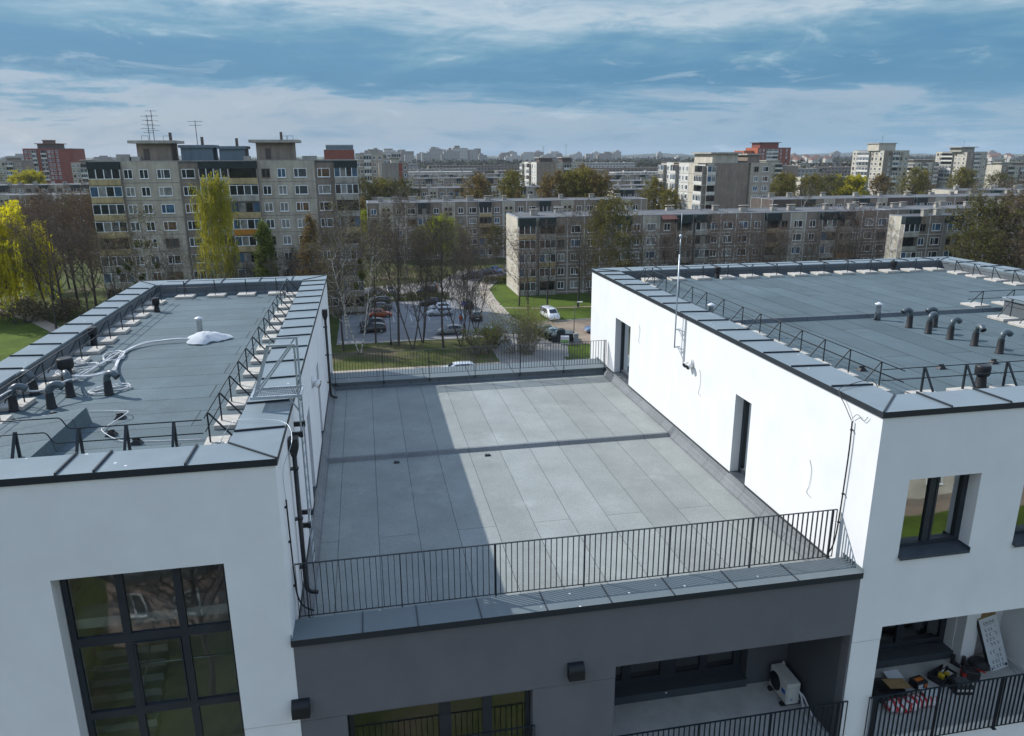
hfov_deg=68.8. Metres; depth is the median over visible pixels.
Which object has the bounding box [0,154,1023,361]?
ground
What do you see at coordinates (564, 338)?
waste container
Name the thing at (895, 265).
vent cowl
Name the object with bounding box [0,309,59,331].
footpath
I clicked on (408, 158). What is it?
tower block
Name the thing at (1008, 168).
apartment block
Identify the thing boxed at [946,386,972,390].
ballast slab
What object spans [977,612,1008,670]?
carton
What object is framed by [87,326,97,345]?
vent cowl
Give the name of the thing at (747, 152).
apartment block
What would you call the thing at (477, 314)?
parked car
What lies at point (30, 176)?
tree
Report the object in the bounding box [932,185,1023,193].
apartment block
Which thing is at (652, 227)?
window
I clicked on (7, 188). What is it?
apartment block
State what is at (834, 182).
tree
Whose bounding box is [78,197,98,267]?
bare tree
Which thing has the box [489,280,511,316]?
kerb
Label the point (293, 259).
bare tree
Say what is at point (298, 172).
window
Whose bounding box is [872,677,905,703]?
tub
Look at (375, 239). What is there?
bare tree
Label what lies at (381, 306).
parked car
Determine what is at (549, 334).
waste container
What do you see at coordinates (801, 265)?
roof guard rail
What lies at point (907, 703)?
sack
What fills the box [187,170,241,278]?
tree
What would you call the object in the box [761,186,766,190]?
window
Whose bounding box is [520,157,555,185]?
apartment block
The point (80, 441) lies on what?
roof guard rail
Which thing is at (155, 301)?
vent cowl
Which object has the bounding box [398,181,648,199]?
apartment block
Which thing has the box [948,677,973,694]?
tool case
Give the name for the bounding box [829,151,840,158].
tower block
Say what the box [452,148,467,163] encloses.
tower block
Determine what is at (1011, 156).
house
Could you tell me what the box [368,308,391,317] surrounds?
parked car
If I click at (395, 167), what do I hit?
apartment block
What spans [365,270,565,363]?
road
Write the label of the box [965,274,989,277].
ballast slab
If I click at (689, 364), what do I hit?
wall lamp
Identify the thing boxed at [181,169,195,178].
window
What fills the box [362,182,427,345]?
bare tree
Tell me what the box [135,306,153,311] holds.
ballast slab
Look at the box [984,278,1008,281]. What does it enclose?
ballast slab
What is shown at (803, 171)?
block
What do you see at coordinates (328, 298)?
window
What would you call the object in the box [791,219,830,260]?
bare tree
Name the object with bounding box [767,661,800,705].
air conditioner
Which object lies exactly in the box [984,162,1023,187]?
apartment block
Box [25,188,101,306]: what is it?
bare tree
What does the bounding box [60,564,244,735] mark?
stair window
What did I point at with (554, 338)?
waste container
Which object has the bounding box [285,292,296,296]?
ballast slab
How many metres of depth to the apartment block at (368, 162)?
313.06 m
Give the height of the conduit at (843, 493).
3.307 m
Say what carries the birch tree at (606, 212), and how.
on the lawn at (504, 293)
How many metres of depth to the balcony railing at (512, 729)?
15.26 m
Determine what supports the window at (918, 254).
in the apartment block at (916, 235)
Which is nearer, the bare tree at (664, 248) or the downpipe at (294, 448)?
the downpipe at (294, 448)
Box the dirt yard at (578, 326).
[529,319,590,344]
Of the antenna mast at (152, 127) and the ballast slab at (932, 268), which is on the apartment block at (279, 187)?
the antenna mast at (152, 127)
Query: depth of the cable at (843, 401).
16.25 m
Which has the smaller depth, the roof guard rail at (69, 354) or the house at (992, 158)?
the roof guard rail at (69, 354)
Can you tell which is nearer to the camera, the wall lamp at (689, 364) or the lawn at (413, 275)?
the wall lamp at (689, 364)
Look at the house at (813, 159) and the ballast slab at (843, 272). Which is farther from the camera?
the house at (813, 159)
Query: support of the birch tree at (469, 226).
on the lawn at (413, 275)
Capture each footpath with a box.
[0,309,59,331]
[504,306,590,308]
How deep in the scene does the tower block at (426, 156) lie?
1567.48 m
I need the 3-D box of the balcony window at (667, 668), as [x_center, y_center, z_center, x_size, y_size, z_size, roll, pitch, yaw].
[3.880,6.726,18.636,4.040,2.690,0.084,-3,16,-11]
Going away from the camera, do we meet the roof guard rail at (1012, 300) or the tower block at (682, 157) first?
the roof guard rail at (1012, 300)
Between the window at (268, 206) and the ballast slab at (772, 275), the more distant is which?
the window at (268, 206)
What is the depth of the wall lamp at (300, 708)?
14.12 m
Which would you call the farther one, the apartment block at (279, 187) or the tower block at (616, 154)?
the tower block at (616, 154)
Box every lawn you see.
[0,314,60,361]
[331,339,495,370]
[364,266,485,286]
[490,281,591,321]
[568,344,589,355]
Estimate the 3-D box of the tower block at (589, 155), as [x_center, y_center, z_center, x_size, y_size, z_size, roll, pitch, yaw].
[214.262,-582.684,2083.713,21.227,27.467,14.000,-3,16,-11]
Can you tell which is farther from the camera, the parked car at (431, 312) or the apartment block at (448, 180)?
the apartment block at (448, 180)
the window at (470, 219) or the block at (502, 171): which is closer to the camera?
the window at (470, 219)
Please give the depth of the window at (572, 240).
148.01 m
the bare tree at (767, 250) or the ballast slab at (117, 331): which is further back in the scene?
the bare tree at (767, 250)
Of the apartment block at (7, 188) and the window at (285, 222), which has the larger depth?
the apartment block at (7, 188)
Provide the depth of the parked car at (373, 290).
149.49 m
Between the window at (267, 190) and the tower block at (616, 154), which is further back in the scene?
the tower block at (616, 154)
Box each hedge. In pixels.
[386,291,449,300]
[483,275,506,282]
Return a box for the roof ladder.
[250,336,315,572]
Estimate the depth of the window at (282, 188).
124.42 m
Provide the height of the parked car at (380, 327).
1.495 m
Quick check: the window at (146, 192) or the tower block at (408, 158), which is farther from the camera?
the tower block at (408, 158)
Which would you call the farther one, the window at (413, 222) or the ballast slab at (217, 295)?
the window at (413, 222)
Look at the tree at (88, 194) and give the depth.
142.73 m
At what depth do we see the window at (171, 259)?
124.09 m
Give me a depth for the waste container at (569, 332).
111.50 m
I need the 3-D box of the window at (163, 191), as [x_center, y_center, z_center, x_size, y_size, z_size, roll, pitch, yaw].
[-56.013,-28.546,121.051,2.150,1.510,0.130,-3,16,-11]
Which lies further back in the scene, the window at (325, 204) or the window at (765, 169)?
the window at (765, 169)
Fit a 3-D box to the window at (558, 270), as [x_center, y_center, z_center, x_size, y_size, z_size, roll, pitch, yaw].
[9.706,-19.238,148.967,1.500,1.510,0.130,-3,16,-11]
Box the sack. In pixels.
[884,692,942,713]
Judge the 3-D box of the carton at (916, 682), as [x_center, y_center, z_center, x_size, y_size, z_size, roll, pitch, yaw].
[10.356,8.012,19.057,0.340,0.215,0.283,-6,17,-19]
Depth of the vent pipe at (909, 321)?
24.25 m
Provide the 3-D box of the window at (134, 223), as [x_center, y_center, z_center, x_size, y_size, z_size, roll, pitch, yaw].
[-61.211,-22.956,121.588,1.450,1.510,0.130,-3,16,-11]
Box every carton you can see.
[909,675,927,689]
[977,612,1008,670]
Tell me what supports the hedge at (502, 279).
on the lawn at (504, 293)
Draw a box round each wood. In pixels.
[98,155,935,175]
[112,154,1023,166]
[401,157,1023,173]
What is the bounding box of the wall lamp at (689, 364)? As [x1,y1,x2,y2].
[682,358,693,369]
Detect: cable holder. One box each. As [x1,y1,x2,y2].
[105,429,117,436]
[114,413,126,419]
[131,438,142,444]
[856,366,866,370]
[935,364,945,369]
[987,359,998,363]
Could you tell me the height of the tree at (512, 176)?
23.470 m
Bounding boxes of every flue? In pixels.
[194,316,202,331]
[707,303,714,312]
[873,302,883,320]
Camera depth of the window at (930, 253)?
149.32 m
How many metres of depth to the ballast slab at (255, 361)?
20.61 m
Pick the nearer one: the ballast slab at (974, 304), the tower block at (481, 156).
the ballast slab at (974, 304)
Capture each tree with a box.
[0,193,91,320]
[0,199,32,264]
[0,199,63,318]
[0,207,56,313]
[1,188,78,299]
[2,205,83,328]
[7,169,47,183]
[9,174,95,305]
[23,196,82,288]
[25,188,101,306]
[46,220,107,311]
[50,191,97,288]
[51,180,102,273]
[66,226,156,298]
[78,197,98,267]
[80,227,174,301]
[95,196,182,292]
[142,230,192,280]
[145,262,173,280]
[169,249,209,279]
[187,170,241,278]
[209,256,224,278]
[213,254,254,278]
[240,260,256,277]
[249,218,279,276]
[256,248,304,276]
[274,245,305,276]
[281,240,330,279]
[286,247,310,275]
[291,210,339,308]
[302,188,379,338]
[303,220,406,353]
[305,211,364,350]
[312,204,411,326]
[348,213,392,342]
[354,214,450,348]
[358,175,385,207]
[359,197,366,227]
[360,175,396,203]
[360,209,367,238]
[361,215,395,279]
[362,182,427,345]
[364,227,401,274]
[381,175,426,199]
[383,212,451,342]
[387,204,421,277]
[403,220,498,346]
[403,229,431,262]
[404,197,468,347]
[417,213,466,275]
[437,228,491,340]
[442,220,484,271]
[444,246,506,330]
[452,227,474,260]
[454,171,500,198]
[471,222,495,262]
[482,223,505,262]
[488,220,548,305]
[494,167,525,197]
[500,234,560,311]
[512,189,520,197]
[529,217,571,304]
[534,169,575,197]
[553,167,592,197]
[554,197,605,306]
[564,165,608,197]
[571,163,594,196]
[571,230,619,301]
[575,169,620,196]
[577,193,645,280]
[608,220,671,266]
[637,174,664,209]
[641,224,685,266]
[657,187,682,209]
[658,221,689,265]
[674,222,728,264]
[685,204,760,263]
[721,220,767,263]
[733,224,793,262]
[751,218,794,262]
[751,219,813,261]
[769,171,797,196]
[775,172,807,195]
[786,181,820,206]
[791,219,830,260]
[799,171,837,195]
[811,171,850,195]
[817,220,855,260]
[824,200,893,259]
[825,219,875,259]
[831,173,870,195]
[860,213,891,258]
[864,173,899,194]
[876,219,936,256]
[894,165,931,194]
[909,176,935,193]
[943,190,1023,265]
[944,165,980,188]
[946,220,1010,264]
[948,169,983,187]
[960,179,1000,242]
[975,181,1023,268]
[980,190,1023,267]
[982,171,1020,187]
[993,180,1022,187]
[1004,230,1023,268]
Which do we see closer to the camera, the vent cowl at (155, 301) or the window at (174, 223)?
the vent cowl at (155, 301)
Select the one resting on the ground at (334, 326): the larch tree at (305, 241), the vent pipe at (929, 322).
the larch tree at (305, 241)
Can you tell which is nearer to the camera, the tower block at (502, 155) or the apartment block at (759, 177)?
the apartment block at (759, 177)
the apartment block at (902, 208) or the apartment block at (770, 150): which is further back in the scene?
the apartment block at (770, 150)
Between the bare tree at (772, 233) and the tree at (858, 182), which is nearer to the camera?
the bare tree at (772, 233)
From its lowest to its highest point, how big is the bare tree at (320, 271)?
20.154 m
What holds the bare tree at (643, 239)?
on the lawn at (504, 293)
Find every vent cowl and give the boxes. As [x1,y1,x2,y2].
[56,356,73,381]
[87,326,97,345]
[152,297,160,311]
[714,266,720,277]
[890,261,897,269]
[974,364,991,388]
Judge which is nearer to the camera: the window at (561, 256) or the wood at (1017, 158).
the window at (561, 256)
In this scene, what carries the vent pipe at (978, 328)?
on the apartment building
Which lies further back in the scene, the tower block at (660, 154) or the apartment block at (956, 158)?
the tower block at (660, 154)
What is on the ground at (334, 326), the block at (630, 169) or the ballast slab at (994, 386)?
the block at (630, 169)
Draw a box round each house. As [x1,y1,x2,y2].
[809,157,817,162]
[822,156,832,162]
[987,155,997,164]
[1007,154,1014,161]
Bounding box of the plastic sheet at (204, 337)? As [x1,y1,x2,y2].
[186,331,232,344]
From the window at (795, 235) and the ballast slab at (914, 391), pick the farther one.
the window at (795, 235)
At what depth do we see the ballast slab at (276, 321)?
25.46 m
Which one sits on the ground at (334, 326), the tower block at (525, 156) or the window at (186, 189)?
the tower block at (525, 156)
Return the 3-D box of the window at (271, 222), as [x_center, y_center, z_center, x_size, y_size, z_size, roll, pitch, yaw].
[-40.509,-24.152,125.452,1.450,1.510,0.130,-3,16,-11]
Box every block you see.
[0,157,33,183]
[0,181,89,193]
[0,189,94,241]
[6,154,23,160]
[22,140,85,183]
[71,160,96,182]
[86,132,365,313]
[92,156,111,160]
[116,154,129,156]
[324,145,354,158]
[355,149,383,205]
[366,193,646,261]
[371,195,401,199]
[378,157,407,195]
[382,149,400,162]
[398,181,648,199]
[401,151,413,161]
[404,155,413,163]
[408,163,418,168]
[408,167,476,173]
[408,170,472,173]
[408,172,505,177]
[408,175,518,186]
[416,152,422,161]
[421,153,431,164]
[427,147,441,161]
[427,164,519,173]
[441,150,459,164]
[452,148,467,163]
[469,150,477,160]
[478,153,486,161]
[494,169,605,173]
[499,153,509,159]
[504,154,520,161]
[506,203,889,295]
[520,152,532,160]
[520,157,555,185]
[533,152,543,156]
[542,154,552,156]
[555,157,582,184]
[567,154,577,161]
[583,162,634,167]
[583,166,657,173]
[585,154,592,161]
[591,151,598,157]
[596,152,611,160]
[601,172,657,179]
[607,177,652,184]
[607,186,656,209]
[609,170,657,173]
[612,150,620,159]
[656,152,662,158]
[656,152,749,209]
[674,156,688,160]
[734,151,752,153]
[738,153,771,207]
[745,142,790,164]
[750,190,1023,207]
[759,160,782,195]
[780,165,797,191]
[791,174,845,195]
[794,162,851,166]
[798,166,850,175]
[798,167,819,175]
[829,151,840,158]
[850,143,909,194]
[860,200,1023,261]
[884,208,963,258]
[904,159,938,193]
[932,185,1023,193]
[935,147,987,188]
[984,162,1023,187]
[990,162,1018,187]
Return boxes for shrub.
[0,295,52,324]
[30,293,83,320]
[456,322,503,354]
[478,298,558,355]
[480,319,505,347]
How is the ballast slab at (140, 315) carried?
on the apartment building
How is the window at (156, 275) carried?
in the apartment block at (279, 187)
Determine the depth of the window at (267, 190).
123.98 m
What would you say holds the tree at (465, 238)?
on the lawn at (413, 275)
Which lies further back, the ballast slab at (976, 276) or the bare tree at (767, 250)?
the bare tree at (767, 250)
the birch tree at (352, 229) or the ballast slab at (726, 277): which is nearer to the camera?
the ballast slab at (726, 277)
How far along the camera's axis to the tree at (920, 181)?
306.32 m
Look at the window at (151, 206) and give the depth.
121.24 m
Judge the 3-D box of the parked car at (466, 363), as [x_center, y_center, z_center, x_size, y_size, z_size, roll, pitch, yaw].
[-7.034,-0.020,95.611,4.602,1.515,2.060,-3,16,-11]
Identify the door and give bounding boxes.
[143,149,150,159]
[265,148,270,158]
[620,322,630,378]
[738,399,751,475]
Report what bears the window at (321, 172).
in the apartment block at (279, 187)
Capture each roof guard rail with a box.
[0,284,161,419]
[0,417,203,458]
[167,277,286,294]
[204,279,297,441]
[636,267,904,385]
[648,257,949,279]
[881,360,1023,391]
[949,259,1023,282]
[968,289,1023,304]
[997,297,1023,323]
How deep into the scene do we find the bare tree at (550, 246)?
134.50 m
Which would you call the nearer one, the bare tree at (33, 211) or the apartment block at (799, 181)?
the bare tree at (33, 211)
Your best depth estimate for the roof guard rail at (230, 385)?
18.30 m
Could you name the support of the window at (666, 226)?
in the apartment block at (565, 281)
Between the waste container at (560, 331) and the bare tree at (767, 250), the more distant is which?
the bare tree at (767, 250)
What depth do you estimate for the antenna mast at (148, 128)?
123.14 m
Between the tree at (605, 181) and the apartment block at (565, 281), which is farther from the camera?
the tree at (605, 181)
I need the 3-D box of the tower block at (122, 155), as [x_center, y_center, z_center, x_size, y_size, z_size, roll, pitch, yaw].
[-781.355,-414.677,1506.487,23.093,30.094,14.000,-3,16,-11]
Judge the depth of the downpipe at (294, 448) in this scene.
15.28 m
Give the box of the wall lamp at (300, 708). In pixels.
[291,697,310,720]
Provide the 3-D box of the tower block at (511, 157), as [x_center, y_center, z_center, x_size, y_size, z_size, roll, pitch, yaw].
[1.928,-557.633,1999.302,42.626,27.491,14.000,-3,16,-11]
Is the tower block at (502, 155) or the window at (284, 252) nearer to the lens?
the window at (284, 252)
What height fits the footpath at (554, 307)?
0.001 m
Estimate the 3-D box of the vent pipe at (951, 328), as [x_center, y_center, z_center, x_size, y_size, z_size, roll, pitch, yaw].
[13.507,-1.231,22.840,0.485,0.689,0.236,-6,17,-20]
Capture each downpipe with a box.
[288,435,318,593]
[322,309,337,398]
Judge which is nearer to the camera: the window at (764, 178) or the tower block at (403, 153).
the window at (764, 178)
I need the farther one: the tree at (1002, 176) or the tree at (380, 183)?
the tree at (1002, 176)
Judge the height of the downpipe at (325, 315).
3.525 m
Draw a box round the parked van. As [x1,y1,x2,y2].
[540,305,559,320]
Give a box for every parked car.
[359,317,384,326]
[360,322,385,333]
[365,287,382,294]
[366,296,389,304]
[366,302,391,310]
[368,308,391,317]
[382,285,396,293]
[417,285,436,292]
[420,297,443,305]
[426,306,452,315]
[428,302,450,309]
[436,324,462,334]
[442,361,472,366]
[469,310,482,320]
[479,268,493,274]
[583,325,590,332]
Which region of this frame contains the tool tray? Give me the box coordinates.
[927,664,956,685]
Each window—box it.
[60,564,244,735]
[123,169,132,178]
[125,187,135,196]
[128,205,137,213]
[131,222,139,231]
[139,169,148,178]
[141,187,151,196]
[144,204,153,213]
[146,222,155,230]
[151,256,159,264]
[153,272,161,280]
[156,169,170,178]
[159,187,172,196]
[161,204,175,213]
[163,221,177,230]
[165,238,178,247]
[168,255,181,263]
[170,271,183,279]
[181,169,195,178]
[183,186,196,195]
[185,204,198,212]
[187,221,200,229]
[189,237,202,246]
[191,254,204,263]
[193,270,206,278]
[261,168,270,177]
[263,186,271,194]
[264,203,273,211]
[266,219,274,228]
[277,168,285,177]
[278,185,287,194]
[280,202,288,211]
[281,219,289,227]
[283,236,291,244]
[284,252,292,259]
[293,168,306,177]
[295,185,307,194]
[296,202,309,210]
[297,219,308,227]
[317,168,329,176]
[318,185,330,193]
[319,202,331,210]
[321,218,333,226]
[323,251,335,259]
[328,298,338,306]
[349,690,529,735]
[408,219,415,224]
[458,218,463,223]
[469,207,476,212]
[469,218,476,223]
[494,207,499,212]
[494,217,499,222]
[557,240,564,247]
[557,254,563,261]
[557,267,563,274]
[557,281,563,288]
[558,225,564,232]
[570,267,577,274]
[570,281,577,288]
[571,225,580,232]
[571,239,579,246]
[586,280,591,287]
[615,650,740,686]
[646,237,655,244]
[646,251,654,258]
[647,223,656,230]
[664,223,670,230]
[722,249,730,255]
[723,235,731,242]
[724,222,732,228]
[737,248,745,255]
[739,221,747,228]
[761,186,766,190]
[762,176,767,181]
[763,167,768,171]
[781,220,787,227]
[791,247,799,253]
[792,233,801,240]
[793,220,802,227]
[806,246,812,253]
[809,220,815,226]
[865,219,873,225]
[876,231,885,238]
[878,218,886,225]
[878,618,946,651]
[898,474,970,560]
[916,252,921,256]
[917,238,923,245]
[919,224,925,231]
[928,251,936,256]
[929,237,938,244]
[931,223,941,230]
[1012,528,1023,547]
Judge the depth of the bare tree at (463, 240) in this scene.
106.62 m
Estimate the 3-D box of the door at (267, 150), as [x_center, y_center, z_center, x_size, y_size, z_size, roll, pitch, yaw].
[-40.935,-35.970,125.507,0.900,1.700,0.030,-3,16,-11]
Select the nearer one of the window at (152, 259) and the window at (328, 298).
the window at (152, 259)
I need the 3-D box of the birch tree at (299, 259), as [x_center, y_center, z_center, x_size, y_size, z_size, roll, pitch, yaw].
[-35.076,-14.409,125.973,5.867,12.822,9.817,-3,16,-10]
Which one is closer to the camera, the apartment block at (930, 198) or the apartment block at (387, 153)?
the apartment block at (930, 198)
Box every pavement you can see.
[333,362,500,372]
[478,280,519,325]
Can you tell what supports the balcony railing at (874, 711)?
attached to the apartment building
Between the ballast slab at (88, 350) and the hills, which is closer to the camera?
the ballast slab at (88, 350)
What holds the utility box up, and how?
on the dirt yard at (578, 326)
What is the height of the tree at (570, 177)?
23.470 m
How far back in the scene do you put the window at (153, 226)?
122.05 m
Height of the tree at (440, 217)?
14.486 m
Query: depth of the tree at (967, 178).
333.28 m
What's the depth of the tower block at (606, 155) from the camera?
2170.83 m
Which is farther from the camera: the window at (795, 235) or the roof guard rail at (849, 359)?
the window at (795, 235)
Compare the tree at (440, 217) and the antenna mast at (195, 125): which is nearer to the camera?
the antenna mast at (195, 125)
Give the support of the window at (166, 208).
in the apartment block at (279, 187)
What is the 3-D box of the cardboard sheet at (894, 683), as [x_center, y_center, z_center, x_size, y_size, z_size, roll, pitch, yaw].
[9.644,7.904,18.746,0.617,0.086,0.360,-3,16,-11]
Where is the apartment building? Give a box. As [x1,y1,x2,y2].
[0,256,1023,735]
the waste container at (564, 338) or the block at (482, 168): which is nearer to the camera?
the waste container at (564, 338)
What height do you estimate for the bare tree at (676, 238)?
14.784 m
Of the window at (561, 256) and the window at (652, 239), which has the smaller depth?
the window at (561, 256)
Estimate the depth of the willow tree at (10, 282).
129.63 m
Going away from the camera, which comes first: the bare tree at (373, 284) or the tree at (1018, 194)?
the bare tree at (373, 284)
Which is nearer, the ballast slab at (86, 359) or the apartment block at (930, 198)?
the ballast slab at (86, 359)
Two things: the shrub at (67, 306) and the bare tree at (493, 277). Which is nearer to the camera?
the bare tree at (493, 277)
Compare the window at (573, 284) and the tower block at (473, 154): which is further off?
the tower block at (473, 154)
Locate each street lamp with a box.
[389,298,392,344]
[475,286,481,331]
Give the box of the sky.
[0,0,1023,157]
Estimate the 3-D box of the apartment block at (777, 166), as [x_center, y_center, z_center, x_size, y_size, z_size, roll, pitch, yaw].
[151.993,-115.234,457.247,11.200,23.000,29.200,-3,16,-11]
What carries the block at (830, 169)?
on the ground at (334, 326)
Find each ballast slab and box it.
[0,398,35,411]
[0,414,13,423]
[16,382,47,394]
[37,369,74,379]
[73,346,105,354]
[73,356,90,365]
[88,336,118,344]
[102,327,130,334]
[114,320,140,326]
[125,312,150,318]
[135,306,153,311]
[144,300,166,305]
[174,294,196,298]
[204,435,231,444]
[206,292,226,297]
[213,414,240,429]
[226,396,249,409]
[235,381,256,392]
[237,291,256,296]
[242,367,260,377]
[250,354,268,363]
[256,344,273,352]
[262,334,277,341]
[266,325,281,332]
[268,290,285,295]
[270,318,285,324]
[274,310,288,316]
[278,304,291,309]
[282,298,294,302]
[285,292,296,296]
[641,277,659,281]
[667,276,685,280]
[691,275,711,279]
[719,275,735,278]
[739,274,759,277]
[752,330,766,336]
[763,273,783,276]
[787,272,808,275]
[792,348,809,355]
[810,271,830,274]
[814,358,831,365]
[833,270,854,274]
[839,368,858,377]
[856,270,877,273]
[869,382,890,392]
[878,269,899,272]
[900,268,921,271]
[905,389,935,393]
[922,267,944,270]
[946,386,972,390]
[947,270,969,274]
[960,302,989,307]
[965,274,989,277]
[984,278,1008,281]
[987,314,1019,321]
[988,384,1014,387]
[991,301,1003,305]
[1003,281,1023,285]
[1008,321,1023,327]
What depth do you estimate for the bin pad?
107.39 m
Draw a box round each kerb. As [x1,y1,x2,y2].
[337,337,483,344]
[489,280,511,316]
[539,318,590,321]
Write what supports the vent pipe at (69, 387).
on the apartment building
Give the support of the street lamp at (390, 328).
on the lawn at (406, 358)
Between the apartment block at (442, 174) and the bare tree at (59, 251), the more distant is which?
the apartment block at (442, 174)
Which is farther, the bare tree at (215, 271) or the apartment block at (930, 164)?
the apartment block at (930, 164)
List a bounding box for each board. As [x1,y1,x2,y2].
[883,669,903,678]
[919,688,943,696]
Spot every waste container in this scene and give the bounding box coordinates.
[544,329,551,338]
[548,331,554,340]
[551,333,556,342]
[557,328,564,341]
[561,335,568,343]
[565,330,573,341]
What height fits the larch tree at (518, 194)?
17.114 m
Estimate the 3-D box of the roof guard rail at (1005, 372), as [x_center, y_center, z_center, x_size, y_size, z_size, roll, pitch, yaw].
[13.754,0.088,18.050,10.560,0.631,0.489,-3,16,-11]
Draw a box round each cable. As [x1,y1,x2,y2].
[42,410,202,441]
[212,419,291,497]
[839,380,877,420]
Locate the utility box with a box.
[573,333,578,342]
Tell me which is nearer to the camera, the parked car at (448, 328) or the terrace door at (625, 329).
the terrace door at (625, 329)
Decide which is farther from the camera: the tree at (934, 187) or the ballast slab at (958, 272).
the tree at (934, 187)
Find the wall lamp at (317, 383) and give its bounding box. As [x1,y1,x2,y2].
[311,376,321,387]
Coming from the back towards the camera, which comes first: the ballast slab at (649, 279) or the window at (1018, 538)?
the ballast slab at (649, 279)
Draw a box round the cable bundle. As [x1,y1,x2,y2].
[0,338,190,396]
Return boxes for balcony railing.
[294,509,837,617]
[331,340,606,385]
[460,725,534,735]
[619,700,848,735]
[863,673,1023,735]
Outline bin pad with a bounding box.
[510,332,568,357]
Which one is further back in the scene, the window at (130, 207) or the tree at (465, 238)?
the tree at (465, 238)
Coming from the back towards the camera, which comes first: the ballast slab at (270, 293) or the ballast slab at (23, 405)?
the ballast slab at (270, 293)
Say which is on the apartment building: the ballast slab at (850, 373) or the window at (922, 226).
the ballast slab at (850, 373)
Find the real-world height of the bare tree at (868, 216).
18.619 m
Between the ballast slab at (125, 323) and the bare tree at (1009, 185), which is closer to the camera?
the ballast slab at (125, 323)
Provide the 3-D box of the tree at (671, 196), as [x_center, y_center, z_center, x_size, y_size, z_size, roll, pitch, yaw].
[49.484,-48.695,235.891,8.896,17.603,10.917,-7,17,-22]
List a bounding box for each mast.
[141,115,155,139]
[147,110,158,139]
[187,121,202,144]
[674,219,685,365]
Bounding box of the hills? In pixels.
[86,153,1001,159]
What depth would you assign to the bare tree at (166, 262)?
107.12 m
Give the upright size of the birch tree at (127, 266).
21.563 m
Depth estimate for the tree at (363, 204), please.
225.63 m
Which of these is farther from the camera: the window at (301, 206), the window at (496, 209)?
the window at (496, 209)
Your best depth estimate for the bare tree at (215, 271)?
115.50 m
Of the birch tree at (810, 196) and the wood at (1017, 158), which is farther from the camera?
the wood at (1017, 158)
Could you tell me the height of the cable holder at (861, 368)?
0.119 m
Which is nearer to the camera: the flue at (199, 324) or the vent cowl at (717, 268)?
the flue at (199, 324)
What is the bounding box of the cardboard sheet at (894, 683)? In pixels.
[882,678,911,688]
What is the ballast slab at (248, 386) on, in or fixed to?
on the apartment building
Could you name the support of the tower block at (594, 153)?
on the ground at (334, 326)
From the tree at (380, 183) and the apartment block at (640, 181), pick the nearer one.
the tree at (380, 183)
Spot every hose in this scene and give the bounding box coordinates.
[798,690,814,733]
[798,692,823,732]
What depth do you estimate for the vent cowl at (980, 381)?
18.03 m
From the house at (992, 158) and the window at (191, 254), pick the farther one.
the house at (992, 158)
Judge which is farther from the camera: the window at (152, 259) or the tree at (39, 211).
the tree at (39, 211)
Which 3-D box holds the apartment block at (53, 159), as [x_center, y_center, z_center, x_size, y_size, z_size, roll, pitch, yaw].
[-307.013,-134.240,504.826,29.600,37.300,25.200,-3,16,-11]
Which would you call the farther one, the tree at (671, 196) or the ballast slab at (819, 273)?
the tree at (671, 196)
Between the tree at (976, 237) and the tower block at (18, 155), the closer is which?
the tree at (976, 237)
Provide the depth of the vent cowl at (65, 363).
18.80 m
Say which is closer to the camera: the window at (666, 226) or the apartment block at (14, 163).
the window at (666, 226)
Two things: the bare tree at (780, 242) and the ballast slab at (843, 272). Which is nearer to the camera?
the ballast slab at (843, 272)
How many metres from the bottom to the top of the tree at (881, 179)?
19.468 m
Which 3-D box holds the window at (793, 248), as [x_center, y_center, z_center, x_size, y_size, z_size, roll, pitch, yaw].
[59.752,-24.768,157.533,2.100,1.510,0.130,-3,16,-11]
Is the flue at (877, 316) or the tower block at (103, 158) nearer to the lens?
the flue at (877, 316)
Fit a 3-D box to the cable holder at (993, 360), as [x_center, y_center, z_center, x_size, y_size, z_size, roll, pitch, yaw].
[13.018,-0.184,20.220,0.220,0.119,0.180,-3,16,-11]
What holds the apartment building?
on the ground at (334, 326)
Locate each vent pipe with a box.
[7,383,28,411]
[16,369,40,395]
[45,381,65,409]
[61,370,75,397]
[103,370,119,395]
[901,307,913,327]
[924,311,938,333]
[925,306,938,327]
[945,317,962,339]
[969,324,986,345]
[994,329,1013,353]
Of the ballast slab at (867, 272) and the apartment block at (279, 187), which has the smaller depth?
the ballast slab at (867, 272)
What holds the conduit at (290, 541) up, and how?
attached to the apartment building
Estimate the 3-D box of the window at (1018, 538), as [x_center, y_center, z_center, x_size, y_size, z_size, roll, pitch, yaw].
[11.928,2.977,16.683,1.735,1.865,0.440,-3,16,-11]
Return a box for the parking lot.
[337,300,482,343]
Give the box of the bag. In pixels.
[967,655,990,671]
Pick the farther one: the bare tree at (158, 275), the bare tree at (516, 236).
the bare tree at (516, 236)
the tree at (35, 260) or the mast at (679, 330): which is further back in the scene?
the tree at (35, 260)
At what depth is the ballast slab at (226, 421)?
15.81 m
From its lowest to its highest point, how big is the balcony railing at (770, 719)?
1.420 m
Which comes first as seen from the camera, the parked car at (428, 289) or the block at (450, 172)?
the parked car at (428, 289)
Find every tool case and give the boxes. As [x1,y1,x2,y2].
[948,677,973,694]
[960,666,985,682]
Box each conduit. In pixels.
[285,499,313,610]
[825,421,852,555]
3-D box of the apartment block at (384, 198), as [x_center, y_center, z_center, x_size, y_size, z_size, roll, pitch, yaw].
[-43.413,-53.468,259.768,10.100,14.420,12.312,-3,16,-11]

